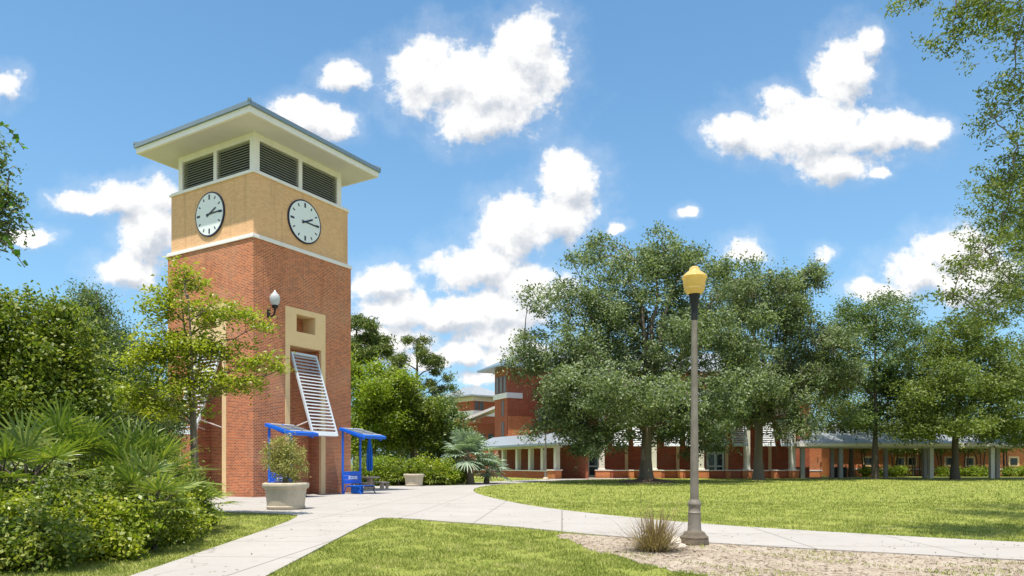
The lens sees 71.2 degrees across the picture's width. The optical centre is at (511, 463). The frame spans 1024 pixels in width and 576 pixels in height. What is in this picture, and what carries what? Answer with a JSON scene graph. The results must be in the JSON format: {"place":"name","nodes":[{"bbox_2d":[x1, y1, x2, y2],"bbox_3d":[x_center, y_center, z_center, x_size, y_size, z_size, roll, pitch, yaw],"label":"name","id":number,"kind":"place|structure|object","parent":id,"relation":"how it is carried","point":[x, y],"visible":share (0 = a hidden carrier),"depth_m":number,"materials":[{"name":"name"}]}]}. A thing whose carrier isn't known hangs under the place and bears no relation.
{"place":"outdoors","nodes":[
{"label":"outdoors","id":0,"kind":"place"},
{"bbox_2d":[445,385,494,467],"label":"brick block","id":1,"kind":"structure","parent":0,"point":[478,399],"depth_m":122.36,"materials":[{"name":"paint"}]},
{"bbox_2d":[465,406,494,468],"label":"link wing","id":2,"kind":"structure","parent":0,"point":[487,431],"depth_m":110.00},
{"bbox_2d":[0,0,1023,464],"label":"sky","id":3,"kind":"structure","parent":0,"point":[500,134],"materials":[{"name":"blue"}]},
{"bbox_2d":[0,465,1023,575],"bbox_3d":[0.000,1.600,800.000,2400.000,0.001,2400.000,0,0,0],"label":"lawn","id":4,"kind":"structure","parent":0,"point":[532,555],"depth_m":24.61,"materials":[{"name":"green plant"}]},
{"bbox_2d":[0,131,34,262],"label":"overhanging tree","id":5,"kind":"object","parent":4,"relation":"on","point":[7,194],"visible":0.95,"depth_m":9.60,"materials":[{"name":"green plant"}]},
{"bbox_2d":[0,236,27,266],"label":"vine spray","id":6,"kind":"object","parent":5,"relation":"attached to","point":[15,252],"visible":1,"depth_m":9.30,"materials":[{"name":"green plant"}]},
{"bbox_2d":[0,121,27,149],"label":"vine spray","id":7,"kind":"object","parent":5,"relation":"attached to","point":[16,136],"visible":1,"depth_m":9.30,"materials":[{"name":"green plant"}]},
{"bbox_2d":[0,202,34,235],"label":"vine spray","id":8,"kind":"object","parent":5,"relation":"attached to","point":[11,206],"visible":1,"depth_m":9.31,"materials":[{"name":"green plant"}]},
{"bbox_2d":[2,425,86,485],"bbox_3d":[-10.040,0.427,14.299,3.806,2.455,3.087,0,0,0],"label":"leafy bush","id":9,"kind":"object","parent":4,"relation":"on","point":[44,473],"visible":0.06,"depth_m":13.93,"materials":[{"name":"green plant"}]},
{"bbox_2d":[2,469,94,495],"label":"leafy bush","id":10,"kind":"object","parent":4,"relation":"on","point":[24,483],"depth_m":12.79,"materials":[{"name":"green plant"}]},
{"bbox_2d":[0,409,107,498],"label":"palmetto","id":11,"kind":"object","parent":4,"relation":"on","point":[13,453],"visible":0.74,"depth_m":12.54,"materials":[{"name":"green plant"}]},
{"bbox_2d":[0,466,109,535],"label":"leafy bush","id":12,"kind":"object","parent":4,"relation":"on","point":[47,479],"visible":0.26,"depth_m":11.76,"materials":[{"name":"green plant"}]},
{"bbox_2d":[0,486,110,573],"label":"leafy bush","id":13,"kind":"object","parent":4,"relation":"on","point":[15,550],"visible":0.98,"depth_m":10.49,"materials":[{"name":"green plant"}]},
{"bbox_2d":[8,429,109,481],"bbox_3d":[-10.125,0.363,15.838,3.370,2.582,3.120,0,0,-38],"label":"leafy bush","id":14,"kind":"object","parent":4,"relation":"on","point":[100,472],"depth_m":15.71,"materials":[{"name":"green plant"}]},
{"bbox_2d":[1,393,133,482],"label":"palmetto","id":15,"kind":"object","parent":4,"relation":"on","point":[82,430],"visible":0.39,"depth_m":14.43,"materials":[{"name":"green plant"}]},
{"bbox_2d":[0,280,137,455],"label":"viburnum tree","id":16,"kind":"object","parent":4,"relation":"on","point":[60,350],"visible":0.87,"depth_m":16.97,"materials":[{"name":"green plant"}]},
{"bbox_2d":[0,486,168,568],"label":"leafy bush","id":17,"kind":"object","parent":4,"relation":"on","point":[130,545],"visible":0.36,"depth_m":11.60,"materials":[{"name":"green plant"}]},
{"bbox_2d":[17,480,178,559],"bbox_3d":[-7.477,0.954,12.520,3.070,1.432,2.742,0,0,0],"label":"leafy bush","id":18,"kind":"object","parent":4,"relation":"on","point":[137,523],"visible":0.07,"depth_m":12.19,"materials":[{"name":"green plant"}]},
{"bbox_2d":[54,465,155,508],"bbox_3d":[-8.572,0.819,14.389,3.293,1.737,2.434,0,0,0],"label":"leafy bush","id":19,"kind":"object","parent":4,"relation":"on","point":[71,466],"visible":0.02,"depth_m":14.20,"materials":[{"name":"green plant"}]},
{"bbox_2d":[39,277,182,434],"bbox_3d":[-15.025,-2.634,27.071,5.240,8.590,4.537,0,0,14],"label":"cedar tree","id":20,"kind":"object","parent":4,"relation":"on","point":[98,312],"visible":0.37,"depth_m":26.55,"materials":[{"name":"green plant"}]},
{"bbox_2d":[38,463,194,555],"bbox_3d":[-7.256,0.817,12.840,2.582,1.680,2.470,0,0,-43],"label":"leafy bush","id":21,"kind":"object","parent":4,"relation":"on","point":[113,487],"visible":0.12,"depth_m":12.75,"materials":[{"name":"green plant"}]},
{"bbox_2d":[55,413,226,488],"bbox_3d":[-8.009,0.260,15.298,3.494,2.758,3.532,0,0,0],"label":"palmetto","id":22,"kind":"object","parent":4,"relation":"on","point":[149,441],"visible":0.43,"depth_m":15.13,"materials":[{"name":"green plant"}]},
{"bbox_2d":[79,444,206,550],"bbox_3d":[-6.862,0.619,13.459,2.144,2.033,3.169,0,0,-37],"label":"palmetto","id":23,"kind":"object","parent":4,"relation":"on","point":[162,479],"visible":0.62,"depth_m":13.01,"materials":[{"name":"green plant"}]},
{"bbox_2d":[87,385,205,452],"bbox_3d":[-16.067,-0.983,29.890,6.123,5.291,4.596,0,0,0],"label":"understory tree","id":24,"kind":"object","parent":4,"relation":"on","point":[176,425],"visible":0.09,"depth_m":30.06,"materials":[{"name":"green plant"}]},
{"bbox_2d":[100,466,225,544],"bbox_3d":[-7.344,0.847,13.860,3.069,1.618,2.644,0,0,0],"label":"leafy bush","id":25,"kind":"object","parent":4,"relation":"on","point":[176,529],"visible":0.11,"depth_m":14.31,"materials":[{"name":"green plant"}]},
{"bbox_2d":[155,443,219,481],"bbox_3d":[-10.105,0.424,19.494,4.122,2.462,3.027,0,0,0],"label":"leafy bush","id":26,"kind":"object","parent":4,"relation":"on","point":[190,455],"visible":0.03,"depth_m":19.47,"materials":[{"name":"green plant"}]},
{"bbox_2d":[169,493,209,537],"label":"leafy bush","id":27,"kind":"object","parent":4,"relation":"on","point":[191,515],"depth_m":15.34,"materials":[{"name":"green plant"}]},
{"bbox_2d":[105,255,296,474],"bbox_3d":[-9.372,-2.284,21.458,5.919,7.871,2.871,0,0,0],"label":"young tree","id":28,"kind":"object","parent":4,"relation":"on","point":[161,353],"visible":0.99,"depth_m":21.26,"materials":[{"name":"green plant"}]},
{"bbox_2d":[184,481,223,532],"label":"leafy bush","id":29,"kind":"object","parent":4,"relation":"on","point":[207,506],"visible":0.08,"depth_m":16.69,"materials":[{"name":"green plant"}]},
{"bbox_2d":[174,472,242,520],"bbox_3d":[-7.414,0.879,16.963,1.937,1.518,2.924,0,0,0],"label":"palmetto","id":30,"kind":"object","parent":4,"relation":"on","point":[216,493],"visible":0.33,"depth_m":17.22,"materials":[{"name":"green plant"}]},
{"bbox_2d":[207,499,225,524],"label":"leafy bush","id":31,"kind":"object","parent":4,"relation":"on","point":[217,511],"visible":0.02,"depth_m":18.58,"materials":[{"name":"green plant"}]},
{"bbox_2d":[351,454,385,484],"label":"garden shrub","id":32,"kind":"object","parent":4,"relation":"on","point":[356,467],"visible":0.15,"depth_m":54.44,"materials":[{"name":"green plant"}]},
{"bbox_2d":[351,313,398,479],"bbox_3d":[-12.782,-5.788,61.982,6.066,14.889,5.457,0,0,0],"label":"pine tree","id":33,"kind":"object","parent":4,"relation":"on","point":[372,339],"visible":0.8,"depth_m":61.15,"materials":[{"name":"green plant"}]},
{"bbox_2d":[361,453,405,485],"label":"garden shrub","id":34,"kind":"object","parent":4,"relation":"on","point":[379,462],"visible":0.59,"depth_m":52.27,"materials":[{"name":"green plant"}]},
{"bbox_2d":[368,464,407,485],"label":"shrub","id":35,"kind":"object","parent":4,"relation":"on","point":[397,469],"visible":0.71,"depth_m":51.95,"materials":[{"name":"green plant"}]},
{"bbox_2d":[351,344,431,466],"bbox_3d":[-11.264,-4.014,57.630,8.940,11.356,8.231,0,0,0],"label":"broadleaf tree","id":36,"kind":"object","parent":4,"relation":"on","point":[369,394],"visible":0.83,"depth_m":56.74,"materials":[{"name":"green plant"}]},
{"bbox_2d":[388,455,405,484],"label":"garden shrub","id":37,"kind":"object","parent":4,"relation":"on","point":[400,460],"visible":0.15,"depth_m":53.53,"materials":[{"name":"green plant"}]},
{"bbox_2d":[372,364,461,458],"bbox_3d":[-8.512,-3.350,59.845,8.348,10.018,8.067,0,0,38],"label":"broadleaf tree","id":38,"kind":"object","parent":4,"relation":"on","point":[412,439],"visible":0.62,"depth_m":58.72,"materials":[{"name":"green plant"}]},
{"bbox_2d":[383,333,464,458],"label":"pine tree","id":39,"kind":"object","parent":4,"relation":"on","point":[433,362],"visible":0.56,"depth_m":71.61,"materials":[{"name":"green plant"}]},
{"bbox_2d":[351,419,497,462],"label":"broadleaf tree","id":40,"kind":"object","parent":4,"relation":"on","point":[403,454],"visible":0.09,"depth_m":77.81,"materials":[{"name":"green plant"}]},
{"bbox_2d":[422,465,451,484],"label":"shrub","id":41,"kind":"object","parent":4,"relation":"on","point":[433,473],"visible":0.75,"depth_m":52.41,"materials":[{"name":"green plant"}]},
{"bbox_2d":[406,390,477,463],"bbox_3d":[-6.922,-2.456,62.222,7.475,8.228,8.796,0,0,-29],"label":"broadleaf tree","id":42,"kind":"object","parent":4,"relation":"on","point":[453,413],"visible":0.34,"depth_m":60.97,"materials":[{"name":"green plant"}]},
{"bbox_2d":[442,456,476,483],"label":"garden shrub","id":43,"kind":"object","parent":4,"relation":"on","point":[462,478],"visible":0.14,"depth_m":56.64,"materials":[{"name":"green plant"}]},
{"bbox_2d":[439,426,499,483],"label":"silver palm","id":44,"kind":"object","parent":4,"relation":"on","point":[466,442],"visible":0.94,"depth_m":55.08,"materials":[{"name":"green plant"}]},
{"bbox_2d":[473,450,513,482],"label":"silver palm","id":45,"kind":"object","parent":4,"relation":"on","point":[493,465],"visible":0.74,"depth_m":57.77,"materials":[{"name":"green plant"}]},
{"bbox_2d":[477,356,561,454],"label":"brick block","id":46,"kind":"structure","parent":4,"relation":"on","point":[514,405],"depth_m":98.01,"materials":[{"name":"brick"}]},
{"bbox_2d":[495,377,498,393],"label":"window","id":47,"kind":"structure","parent":46,"relation":"in","point":[496,379],"depth_m":99.76,"materials":[{"name":"glass"}]},
{"bbox_2d":[499,376,501,392],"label":"window","id":48,"kind":"structure","parent":46,"relation":"in","point":[500,378],"depth_m":98.86,"materials":[{"name":"glass"}]},
{"bbox_2d":[503,375,505,391],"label":"window","id":49,"kind":"structure","parent":46,"relation":"in","point":[504,379],"depth_m":97.71,"materials":[{"name":"glass"}]},
{"bbox_2d":[473,433,587,478],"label":"arcade","id":50,"kind":"object","parent":4,"relation":"on","point":[528,461],"visible":0.71,"depth_m":81.29,"materials":[{"name":"white paint"}]},
{"bbox_2d":[618,478,674,482],"bbox_3d":[11.631,1.386,61.896,5.130,0.429,5.522,0,0,28],"label":"mulch bed","id":51,"kind":"object","parent":4,"relation":"on","point":[653,480],"visible":0.89,"depth_m":60.69,"materials":[{"name":"brown soil"}]},
{"bbox_2d":[493,220,794,478],"bbox_3d":[12.071,-9.666,60.726,24.966,22.700,21.029,0,0,-24],"label":"live oak","id":52,"kind":"object","parent":51,"relation":"on","point":[614,397],"visible":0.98,"depth_m":59.37,"materials":[{"name":"green plant"}]},
{"bbox_2d":[553,353,809,477],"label":"college hall","id":53,"kind":"structure","parent":4,"relation":"on","point":[782,461],"depth_m":84.94,"materials":[{"name":"brick"}]},
{"bbox_2d":[588,455,597,476],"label":"door","id":54,"kind":"structure","parent":53,"relation":"in","point":[592,466],"depth_m":84.95,"materials":[{"name":"clear glass"}]},
{"bbox_2d":[707,453,714,469],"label":"window","id":55,"kind":"structure","parent":53,"relation":"in","point":[711,461],"depth_m":84.95,"materials":[{"name":"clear glass"}]},
{"bbox_2d":[715,453,722,469],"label":"window","id":56,"kind":"structure","parent":53,"relation":"in","point":[718,458],"depth_m":84.95,"materials":[{"name":"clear glass"}]},
{"bbox_2d":[705,253,873,479],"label":"live oak","id":57,"kind":"object","parent":4,"relation":"on","point":[810,372],"visible":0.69,"depth_m":68.19,"materials":[{"name":"green plant"}]},
{"bbox_2d":[555,533,1023,575],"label":"dirt patch","id":58,"kind":"object","parent":4,"relation":"on","point":[872,569],"visible":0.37,"depth_m":11.68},
{"bbox_2d":[584,494,715,552],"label":"ornamental grass","id":59,"kind":"object","parent":58,"relation":"on","point":[656,540],"depth_m":12.96,"materials":[{"name":"beige plant"}]},
{"bbox_2d":[680,266,708,545],"bbox_3d":[3.627,-1.140,14.200,0.578,5.580,0.584,0,0,0],"label":"street lamp","id":60,"kind":"object","parent":58,"relation":"on","point":[694,278],"visible":0.97,"depth_m":14.13,"materials":[{"name":"grey metal"}]},
{"bbox_2d":[563,533,1023,575],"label":"leaf litter","id":61,"kind":"object","parent":58,"relation":"on","point":[850,568],"visible":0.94,"depth_m":11.62,"materials":[{"name":"brown plant"}]},
{"bbox_2d":[810,430,822,476],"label":"brick wall","id":62,"kind":"structure","parent":4,"relation":"on","point":[816,470],"depth_m":86.00,"materials":[{"name":"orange brick"}]},
{"bbox_2d":[810,377,902,476],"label":"shade tree","id":63,"kind":"object","parent":4,"relation":"on","point":[833,410],"visible":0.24,"depth_m":86.55,"materials":[{"name":"green plant"}]},
{"bbox_2d":[847,432,871,468],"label":"crape myrtle","id":64,"kind":"object","parent":4,"relation":"on","point":[864,451],"visible":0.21,"depth_m":91.39,"materials":[{"name":"green plant"}]},
{"bbox_2d":[855,463,870,476],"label":"shrub","id":65,"kind":"object","parent":4,"relation":"on","point":[865,472],"visible":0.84,"depth_m":89.75,"materials":[{"name":"green plant"}]},
{"bbox_2d":[817,276,952,479],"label":"oak tree","id":66,"kind":"object","parent":4,"relation":"on","point":[875,385],"visible":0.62,"depth_m":73.70,"materials":[{"name":"green plant"}]},
{"bbox_2d":[880,464,901,476],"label":"shrub","id":67,"kind":"object","parent":4,"relation":"on","point":[891,470],"visible":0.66,"depth_m":89.67,"materials":[{"name":"green plant"}]},
{"bbox_2d":[879,449,906,476],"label":"crape myrtle","id":68,"kind":"object","parent":4,"relation":"on","point":[894,451],"visible":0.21,"depth_m":91.11,"materials":[{"name":"green plant"}]},
{"bbox_2d":[777,433,1023,477],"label":"covered walkway","id":69,"kind":"structure","parent":4,"relation":"on","point":[831,441],"depth_m":79.38,"materials":[{"name":"paint"}]},
{"bbox_2d":[892,465,911,476],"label":"shrub","id":70,"kind":"object","parent":4,"relation":"on","point":[903,469],"visible":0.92,"depth_m":89.65,"materials":[{"name":"green plant"}]},
{"bbox_2d":[890,449,915,476],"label":"crape myrtle","id":71,"kind":"object","parent":4,"relation":"on","point":[901,452],"visible":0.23,"depth_m":91.11,"materials":[{"name":"green plant"}]},
{"bbox_2d":[903,449,927,476],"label":"crape myrtle","id":72,"kind":"object","parent":4,"relation":"on","point":[920,461],"visible":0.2,"depth_m":91.56,"materials":[{"name":"green plant"}]},
{"bbox_2d":[861,289,1019,476],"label":"shade tree","id":73,"kind":"object","parent":4,"relation":"on","point":[936,327],"visible":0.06,"depth_m":91.21,"materials":[{"name":"green plant"}]},
{"bbox_2d":[934,465,950,476],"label":"shrub","id":74,"kind":"object","parent":4,"relation":"on","point":[940,473],"visible":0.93,"depth_m":89.83,"materials":[{"name":"green plant"}]},
{"bbox_2d":[934,449,951,472],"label":"crape myrtle","id":75,"kind":"object","parent":4,"relation":"on","point":[940,452],"visible":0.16,"depth_m":91.33,"materials":[{"name":"green plant"}]},
{"bbox_2d":[870,300,1023,479],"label":"shade tree","id":76,"kind":"object","parent":4,"relation":"on","point":[954,379],"visible":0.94,"depth_m":69.39,"materials":[{"name":"green plant"}]},
{"bbox_2d":[878,0,1023,350],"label":"overhanging oak","id":77,"kind":"object","parent":4,"relation":"on","point":[997,181],"visible":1,"depth_m":15.09,"materials":[{"name":"green plant"}]},
{"bbox_2d":[948,465,968,476],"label":"shrub","id":78,"kind":"object","parent":4,"relation":"on","point":[961,470],"visible":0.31,"depth_m":89.70,"materials":[{"name":"green plant"}]},
{"bbox_2d":[948,449,984,476],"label":"crape myrtle","id":79,"kind":"object","parent":4,"relation":"on","point":[966,450],"visible":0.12,"depth_m":91.20,"materials":[{"name":"green plant"}]},
{"bbox_2d":[964,464,983,476],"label":"shrub","id":80,"kind":"object","parent":4,"relation":"on","point":[971,473],"visible":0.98,"depth_m":89.68,"materials":[{"name":"green plant"}]},
{"bbox_2d":[960,449,987,476],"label":"crape myrtle","id":81,"kind":"object","parent":4,"relation":"on","point":[980,452],"visible":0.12,"depth_m":91.16,"materials":[{"name":"green plant"}]},
{"bbox_2d":[976,464,987,476],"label":"shrub","id":82,"kind":"object","parent":4,"relation":"on","point":[984,472],"visible":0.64,"depth_m":89.89,"materials":[{"name":"green plant"}]},
{"bbox_2d":[967,326,1023,456],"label":"shade tree","id":83,"kind":"object","parent":4,"relation":"on","point":[1020,441],"visible":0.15,"depth_m":73.83,"materials":[{"name":"green plant"}]},
{"bbox_2d":[986,449,1015,476],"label":"crape myrtle","id":84,"kind":"object","parent":4,"relation":"on","point":[1004,450],"visible":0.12,"depth_m":91.25,"materials":[{"name":"green plant"}]},
{"bbox_2d":[1000,465,1023,476],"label":"shrub","id":85,"kind":"object","parent":4,"relation":"on","point":[1008,472],"visible":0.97,"depth_m":89.74,"materials":[{"name":"green plant"}]},
{"bbox_2d":[1013,463,1023,476],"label":"shrub","id":86,"kind":"object","parent":4,"relation":"on","point":[1021,471],"visible":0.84,"depth_m":89.75,"materials":[{"name":"green plant"}]},
{"bbox_2d":[131,478,1023,575],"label":"path","id":87,"kind":"structure","parent":0,"point":[281,546],"depth_m":17.14,"materials":[{"name":"concrete"}]},
{"bbox_2d":[133,97,380,496],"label":"clock tower","id":88,"kind":"structure","parent":87,"relation":"on","point":[259,214],"depth_m":35.77,"materials":[{"name":"red brick"}]},
{"bbox_2d":[267,290,279,317],"bbox_3d":[-11.444,-7.690,34.297,0.686,1.300,0.480,0,0,31],"label":"wall lantern","id":89,"kind":"object","parent":88,"relation":"attached to","point":[274,299],"depth_m":34.13,"materials":[{"name":"white glass"}]},
{"bbox_2d":[262,482,309,509],"bbox_3d":[-7.900,1.110,25.000,1.590,0.920,1.590,0,0,0],"label":"stone planter","id":90,"kind":"object","parent":87,"relation":"on","point":[286,496],"visible":0.98,"depth_m":24.42,"materials":[{"name":"beige stone"}]},
{"bbox_2d":[259,430,309,482],"bbox_3d":[-7.920,-0.203,25.017,1.868,1.977,1.819,0,0,0],"label":"potted shrub","id":91,"kind":"object","parent":90,"relation":"on","point":[278,463],"visible":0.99,"depth_m":24.81,"materials":[{"name":"green plant"}]},
{"bbox_2d":[265,423,318,497],"bbox_3d":[-10.363,-0.168,33.670,1.832,3.484,1.640,0,0,31],"label":"solar bench","id":92,"kind":"object","parent":87,"relation":"on","point":[297,430],"visible":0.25,"depth_m":33.45,"materials":[{"name":"blue paint"}]},
{"bbox_2d":[339,427,385,493],"bbox_3d":[-7.863,-0.168,37.670,1.832,3.484,1.640,0,0,31],"label":"solar bench","id":93,"kind":"object","parent":87,"relation":"on","point":[362,434],"visible":1,"depth_m":37.57,"materials":[{"name":"blue paint"}]},
{"bbox_2d":[351,476,389,489],"bbox_3d":[-8.970,1.180,44.994,2.364,0.780,2.365,0,0,-29],"label":"picnic table","id":94,"kind":"object","parent":87,"relation":"on","point":[370,481],"visible":0.64,"depth_m":44.82,"materials":[{"name":"stone"}]},
{"bbox_2d":[366,439,372,476],"bbox_3d":[-8.960,-0.485,45.002,0.418,2.550,0.446,0,0,0],"label":"parasol","id":95,"kind":"object","parent":94,"relation":"on","point":[369,462],"visible":0.87,"depth_m":44.90,"materials":[{"name":"blue fabric"}]},
{"bbox_2d":[403,474,424,485],"bbox_3d":[-6.988,1.133,51.000,1.510,0.874,1.510,0,0,0],"label":"stone planter","id":96,"kind":"object","parent":87,"relation":"on","point":[413,479],"visible":0.95,"depth_m":50.45,"materials":[{"name":"beige stone"}]},
{"bbox_2d":[403,457,424,473],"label":"potted shrub","id":97,"kind":"object","parent":96,"relation":"on","point":[413,465],"visible":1,"depth_m":50.69,"materials":[{"name":"green plant"}]},
{"bbox_2d":[401,450,453,484],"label":"garden shrub","id":98,"kind":"object","parent":87,"relation":"on","point":[422,459],"visible":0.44,"depth_m":52.83,"materials":[{"name":"green plant"}]},
{"bbox_2d":[427,455,464,484],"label":"garden shrub","id":99,"kind":"object","parent":87,"relation":"on","point":[453,474],"visible":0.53,"depth_m":53.31,"materials":[{"name":"green plant"}]},
{"bbox_2d":[543,435,548,479],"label":"street lamp","id":100,"kind":"object","parent":87,"relation":"on","point":[545,475],"visible":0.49,"depth_m":70.92,"materials":[{"name":"metal"}]},
{"bbox_2d":[180,486,1021,575],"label":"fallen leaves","id":101,"kind":"object","parent":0,"point":[585,522],"visible":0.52,"depth_m":14.99,"materials":[{"name":"brown plant"}]},
{"bbox_2d":[799,477,1023,477],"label":"path","id":102,"kind":"structure","parent":0,"point":[911,477],"depth_m":83.12,"materials":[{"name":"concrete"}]},
{"bbox_2d":[812,422,1023,475],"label":"classroom building","id":103,"kind":"structure","parent":0,"point":[1015,457],"depth_m":94.00,"materials":[{"name":"red brick"}]},
{"bbox_2d":[863,456,871,466],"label":"window","id":104,"kind":"structure","parent":103,"relation":"in","point":[867,458],"depth_m":93.97,"materials":[{"name":"beige paint"}]},
{"bbox_2d":[895,456,905,466],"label":"window","id":105,"kind":"structure","parent":103,"relation":"in","point":[901,460],"depth_m":93.97,"materials":[{"name":"beige paint"}]},
{"bbox_2d":[907,456,917,466],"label":"window","id":106,"kind":"structure","parent":103,"relation":"in","point":[909,463],"depth_m":93.94,"materials":[{"name":"beige paint"}]},
{"bbox_2d":[944,456,951,466],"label":"window","id":107,"kind":"structure","parent":103,"relation":"in","point":[947,461],"depth_m":93.97,"materials":[{"name":"beige paint"}]},
{"bbox_2d":[965,456,974,466],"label":"window","id":108,"kind":"structure","parent":103,"relation":"in","point":[971,459],"depth_m":93.94,"materials":[{"name":"beige paint"}]},
{"bbox_2d":[1008,456,1018,466],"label":"window","id":109,"kind":"structure","parent":103,"relation":"in","point":[1012,460],"depth_m":93.97,"materials":[{"name":"beige paint"}]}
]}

